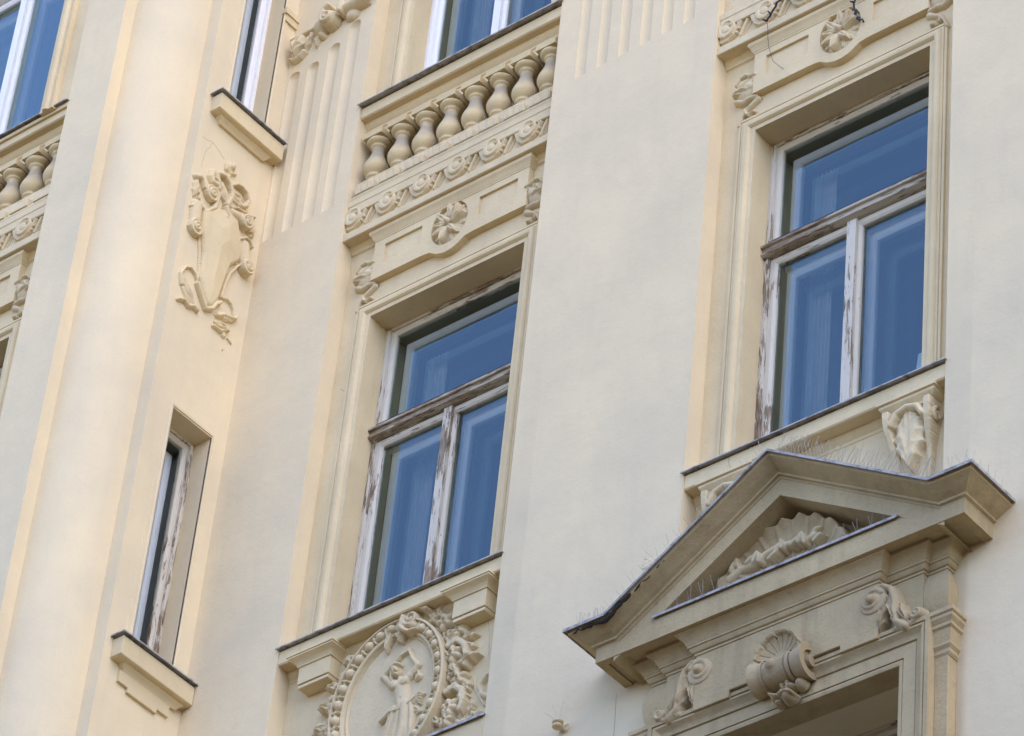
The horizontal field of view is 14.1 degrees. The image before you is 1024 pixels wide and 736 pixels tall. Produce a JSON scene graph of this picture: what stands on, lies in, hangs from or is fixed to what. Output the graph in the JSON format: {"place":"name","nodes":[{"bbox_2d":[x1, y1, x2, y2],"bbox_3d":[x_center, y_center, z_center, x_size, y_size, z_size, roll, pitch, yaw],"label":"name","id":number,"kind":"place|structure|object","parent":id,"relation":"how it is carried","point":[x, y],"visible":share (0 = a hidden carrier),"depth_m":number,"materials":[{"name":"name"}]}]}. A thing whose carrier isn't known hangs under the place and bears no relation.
{"place":"outdoors","nodes":[
{"label":"outdoors","id":0,"kind":"place"},
{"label":"ground","id":1,"kind":"structure","parent":0,"visible":0},
{"bbox_2d":[0,0,1023,735],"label":"apartment building","id":2,"kind":"structure","parent":1,"relation":"on","point":[618,404],"depth_m":25.55,"materials":[{"name":"paint"}]},
{"bbox_2d":[0,317,21,416],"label":"window surround","id":3,"kind":"object","parent":2,"relation":"attached to","point":[9,332],"visible":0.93,"depth_m":27.09,"materials":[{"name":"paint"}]},
{"bbox_2d":[0,249,30,319],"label":"rosette panel","id":4,"kind":"object","parent":2,"relation":"attached to","point":[14,281],"visible":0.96,"depth_m":27.51,"materials":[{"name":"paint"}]},
{"bbox_2d":[0,184,49,262],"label":"scroll frieze","id":5,"kind":"object","parent":2,"relation":"attached to","point":[19,231],"visible":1,"depth_m":27.73,"materials":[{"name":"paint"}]},
{"bbox_2d":[0,0,64,133],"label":"window","id":6,"kind":"structure","parent":2,"relation":"attached to","point":[30,27],"depth_m":29.73,"materials":[{"name":"blue glass"}]},
{"bbox_2d":[0,98,68,222],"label":"balustrade","id":7,"kind":"object","parent":2,"relation":"on","point":[27,159],"visible":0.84,"depth_m":28.30,"materials":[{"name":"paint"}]},
{"bbox_2d":[40,0,79,116],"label":"window surround","id":8,"kind":"object","parent":2,"relation":"attached to","point":[59,56],"visible":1,"depth_m":28.65,"materials":[{"name":"paint"}]},
{"bbox_2d":[110,629,198,717],"bbox_3d":[-2.244,1.920,25.226,0.257,0.332,0.669,-25,-49,31],"label":"window sill","id":9,"kind":"structure","parent":2,"relation":"attached to","point":[149,679],"depth_m":25.17,"materials":[{"name":"paint"}]},
{"bbox_2d":[133,427,193,652],"bbox_3d":[-2.536,1.286,26.208,0.758,2.480,0.571,-25,-49,31],"label":"window","id":10,"kind":"structure","parent":2,"relation":"attached to","point":[157,576],"depth_m":26.26,"materials":[{"name":"white wood"}]},
{"bbox_2d":[126,395,217,668],"bbox_3d":[-2.127,1.055,25.974,0.022,1.996,0.483,-25,-49,31],"label":"window surround","id":11,"kind":"object","parent":2,"relation":"attached to","point":[172,403],"visible":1,"depth_m":26.03,"materials":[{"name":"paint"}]},
{"bbox_2d":[175,162,255,350],"bbox_3d":[-1.935,-0.818,27.489,0.077,1.544,0.640,-25,-49,31],"label":"cartouche","id":12,"kind":"object","parent":2,"relation":"attached to","point":[223,246],"visible":1,"depth_m":27.48,"materials":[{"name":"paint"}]},
{"bbox_2d":[210,87,287,165],"bbox_3d":[-1.853,-1.605,28.244,0.257,0.218,0.669,-25,-49,31],"label":"window sill","id":13,"kind":"structure","parent":2,"relation":"attached to","point":[247,129],"depth_m":28.18,"materials":[{"name":"paint"}]},
{"bbox_2d":[230,0,271,111],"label":"window","id":14,"kind":"structure","parent":2,"relation":"attached to","point":[249,53],"depth_m":29.10,"materials":[{"name":"white paint"}]},
{"bbox_2d":[224,0,291,126],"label":"window surround","id":15,"kind":"object","parent":2,"relation":"attached to","point":[234,50],"visible":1,"depth_m":28.71,"materials":[{"name":"paint"}]},
{"bbox_2d":[286,637,346,696],"bbox_3d":[-1.169,1.803,24.828,0.374,0.228,0.172,-25,-49,31],"label":"sill bracket","id":16,"kind":"object","parent":2,"relation":"attached to","point":[318,665],"visible":1,"depth_m":24.80,"materials":[{"name":"paint"}]},
{"bbox_2d":[289,0,371,64],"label":"scroll ornament","id":17,"kind":"object","parent":2,"relation":"attached to","point":[331,18],"visible":1,"depth_m":28.88,"materials":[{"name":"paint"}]},
{"bbox_2d":[275,550,502,685],"bbox_3d":[-0.662,1.530,24.658,1.770,0.207,0.302,-25,-49,31],"label":"window sill","id":18,"kind":"structure","parent":2,"relation":"attached to","point":[353,633],"depth_m":24.64,"materials":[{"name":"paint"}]},
{"bbox_2d":[312,603,488,735],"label":"medallion","id":19,"kind":"object","parent":2,"relation":"attached to","point":[406,672],"visible":1,"depth_m":24.26,"materials":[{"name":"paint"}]},
{"bbox_2d":[310,221,537,632],"bbox_3d":[-0.513,0.403,25.611,1.534,2.782,0.086,-25,-49,31],"label":"window surround","id":20,"kind":"object","parent":2,"relation":"attached to","point":[369,314],"visible":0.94,"depth_m":25.98,"materials":[{"name":"paint"}]},
{"bbox_2d":[348,266,521,616],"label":"window","id":21,"kind":"structure","parent":2,"relation":"attached to","point":[444,435],"depth_m":26.19,"materials":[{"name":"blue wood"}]},
{"bbox_2d":[352,152,542,312],"bbox_3d":[-0.405,-0.876,26.655,1.624,0.625,0.105,-25,-49,31],"label":"rosette panel","id":22,"kind":"object","parent":2,"relation":"attached to","point":[452,222],"visible":1,"depth_m":26.68,"materials":[{"name":"paint"}]},
{"bbox_2d":[343,86,552,257],"bbox_3d":[-0.367,-1.283,27.039,1.747,0.610,0.176,-25,-49,31],"label":"scroll frieze","id":23,"kind":"object","parent":2,"relation":"attached to","point":[469,162],"visible":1,"depth_m":26.98,"materials":[{"name":"paint"}]},
{"bbox_2d":[425,712,485,735],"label":"ledge","id":24,"kind":"object","parent":2,"relation":"attached to","point":[471,726],"visible":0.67,"depth_m":23.48,"materials":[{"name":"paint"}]},
{"bbox_2d":[384,705,473,735],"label":"bird spikes","id":25,"kind":"object","parent":24,"relation":"on","point":[437,722],"visible":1,"depth_m":23.64,"materials":[{"name":"silver metal"}]},
{"bbox_2d":[351,0,562,201],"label":"balustrade","id":26,"kind":"object","parent":2,"relation":"on","point":[500,70],"visible":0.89,"depth_m":27.44,"materials":[{"name":"paint"}]},
{"bbox_2d":[440,569,498,626],"bbox_3d":[-0.232,1.368,24.198,0.374,0.228,0.172,-25,-49,31],"label":"sill bracket","id":27,"kind":"object","parent":2,"relation":"attached to","point":[473,598],"visible":0.99,"depth_m":24.16,"materials":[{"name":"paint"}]},
{"bbox_2d":[389,0,555,86],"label":"window surround","id":28,"kind":"object","parent":2,"relation":"attached to","point":[403,56],"visible":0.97,"depth_m":28.42,"materials":[{"name":"paint"}]},
{"bbox_2d":[423,0,550,69],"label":"window","id":29,"kind":"structure","parent":2,"relation":"attached to","point":[484,18],"depth_m":28.73,"materials":[{"name":"blue glass"}]},
{"bbox_2d":[545,702,569,733],"bbox_3d":[0.248,1.934,22.928,0.137,0.186,0.090,-25,-49,31],"label":"wall clamp","id":30,"kind":"object","parent":2,"relation":"attached to","point":[560,725],"depth_m":22.86,"materials":[{"name":"stone"}]},
{"bbox_2d":[695,460,752,512],"bbox_3d":[1.199,0.900,23.077,0.390,0.734,0.145,-25,-49,31],"label":"leaf console","id":31,"kind":"object","parent":2,"relation":"attached to","point":[710,488],"visible":0.1,"depth_m":23.25,"materials":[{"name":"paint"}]},
{"bbox_2d":[717,0,834,72],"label":"scroll frieze","id":32,"kind":"object","parent":2,"relation":"attached to","point":[743,25],"visible":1,"depth_m":25.65,"materials":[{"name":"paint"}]},
{"bbox_2d":[762,0,780,21],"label":"cable","id":33,"kind":"object","parent":32,"relation":"hanging from","point":[770,14],"visible":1,"depth_m":25.46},
{"bbox_2d":[850,0,863,22],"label":"cable","id":34,"kind":"object","parent":32,"relation":"hanging from","point":[858,18],"visible":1,"depth_m":25.05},
{"bbox_2d":[745,628,816,708],"bbox_3d":[1.436,1.578,21.745,0.503,0.456,0.214,-25,-49,31],"label":"keystone cartouche","id":35,"kind":"object","parent":2,"relation":"attached to","point":[768,672],"visible":1,"depth_m":21.69,"materials":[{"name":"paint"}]},
{"bbox_2d":[562,448,1015,725],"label":"pediment","id":36,"kind":"structure","parent":2,"relation":"attached to","point":[766,543],"depth_m":22.11,"materials":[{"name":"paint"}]},
{"bbox_2d":[576,606,605,621],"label":"bird spikes","id":37,"kind":"object","parent":36,"relation":"on","point":[593,613],"visible":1,"depth_m":22.70,"materials":[{"name":"silver metal"}]},
{"bbox_2d":[653,658,711,725],"bbox_3d":[0.914,1.729,22.196,0.402,0.378,0.113,-25,-49,31],"label":"scroll ornament","id":38,"kind":"object","parent":36,"relation":"attached to","point":[695,672],"visible":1,"depth_m":22.16,"materials":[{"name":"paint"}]},
{"bbox_2d":[604,441,760,605],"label":"bird spikes","id":39,"kind":"object","parent":36,"relation":"on","point":[686,522],"visible":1,"depth_m":22.61,"materials":[{"name":"silver metal"}]},
{"bbox_2d":[676,577,718,603],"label":"bird spikes","id":40,"kind":"object","parent":36,"relation":"on","point":[700,590],"visible":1,"depth_m":22.42,"materials":[{"name":"silver metal"}]},
{"bbox_2d":[775,431,940,476],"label":"bird spikes","id":41,"kind":"object","parent":36,"relation":"on","point":[820,452],"visible":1,"depth_m":21.99,"materials":[{"name":"silver metal"}]},
{"bbox_2d":[836,504,883,535],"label":"bird spikes","id":42,"kind":"object","parent":36,"relation":"on","point":[853,525],"visible":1,"depth_m":21.89,"materials":[{"name":"silver metal"}]},
{"bbox_2d":[860,583,929,632],"bbox_3d":[1.967,1.240,21.488,0.402,0.378,0.113,-25,-49,31],"label":"scroll ornament","id":43,"kind":"object","parent":36,"relation":"attached to","point":[886,602],"visible":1,"depth_m":21.49,"materials":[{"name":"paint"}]},
{"bbox_2d":[932,449,1002,485],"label":"bird spikes","id":44,"kind":"object","parent":36,"relation":"on","point":[968,459],"visible":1,"depth_m":21.49,"materials":[{"name":"silver metal"}]},
{"bbox_2d":[628,604,966,735],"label":"window surround","id":45,"kind":"object","parent":2,"relation":"attached to","point":[917,661],"visible":1,"depth_m":21.42,"materials":[{"name":"paint"}]},
{"bbox_2d":[680,357,946,510],"bbox_3d":[1.739,0.415,23.045,1.810,0.207,0.302,-25,-49,31],"label":"window sill","id":46,"kind":"structure","parent":2,"relation":"attached to","point":[853,420],"depth_m":22.94,"materials":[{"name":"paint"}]},
{"bbox_2d":[716,21,948,455],"bbox_3d":[1.877,-0.706,24.005,1.534,2.782,0.086,-25,-49,31],"label":"window surround","id":47,"kind":"object","parent":2,"relation":"attached to","point":[933,43],"visible":0.95,"depth_m":24.28,"materials":[{"name":"paint"}]},
{"bbox_2d":[754,71,928,439],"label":"window","id":48,"kind":"structure","parent":2,"relation":"attached to","point":[843,251],"depth_m":24.75,"materials":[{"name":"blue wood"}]},
{"bbox_2d":[916,353,921,368],"bbox_3d":[2.294,0.090,23.157,0.120,0.470,0.002,-20,-47,36],"label":"paper card","id":49,"kind":"object","parent":48,"relation":"attached to","point":[919,362],"visible":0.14,"depth_m":23.29,"materials":[{"name":"white paper"}]},
{"bbox_2d":[732,0,952,127],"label":"rosette panel","id":50,"kind":"object","parent":2,"relation":"attached to","point":[835,33],"visible":1,"depth_m":25.16,"materials":[{"name":"paint"}]},
{"bbox_2d":[857,720,897,735],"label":"window","id":51,"kind":"structure","parent":2,"relation":"attached to","point":[889,729],"depth_m":21.68,"materials":[{"name":"brown wood"}]},
{"bbox_2d":[876,380,944,476],"bbox_3d":[2.159,0.454,22.432,0.390,0.734,0.145,-25,-49,31],"label":"leaf console","id":52,"kind":"object","parent":2,"relation":"attached to","point":[912,420],"visible":0.73,"depth_m":22.49,"materials":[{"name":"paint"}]}
]}

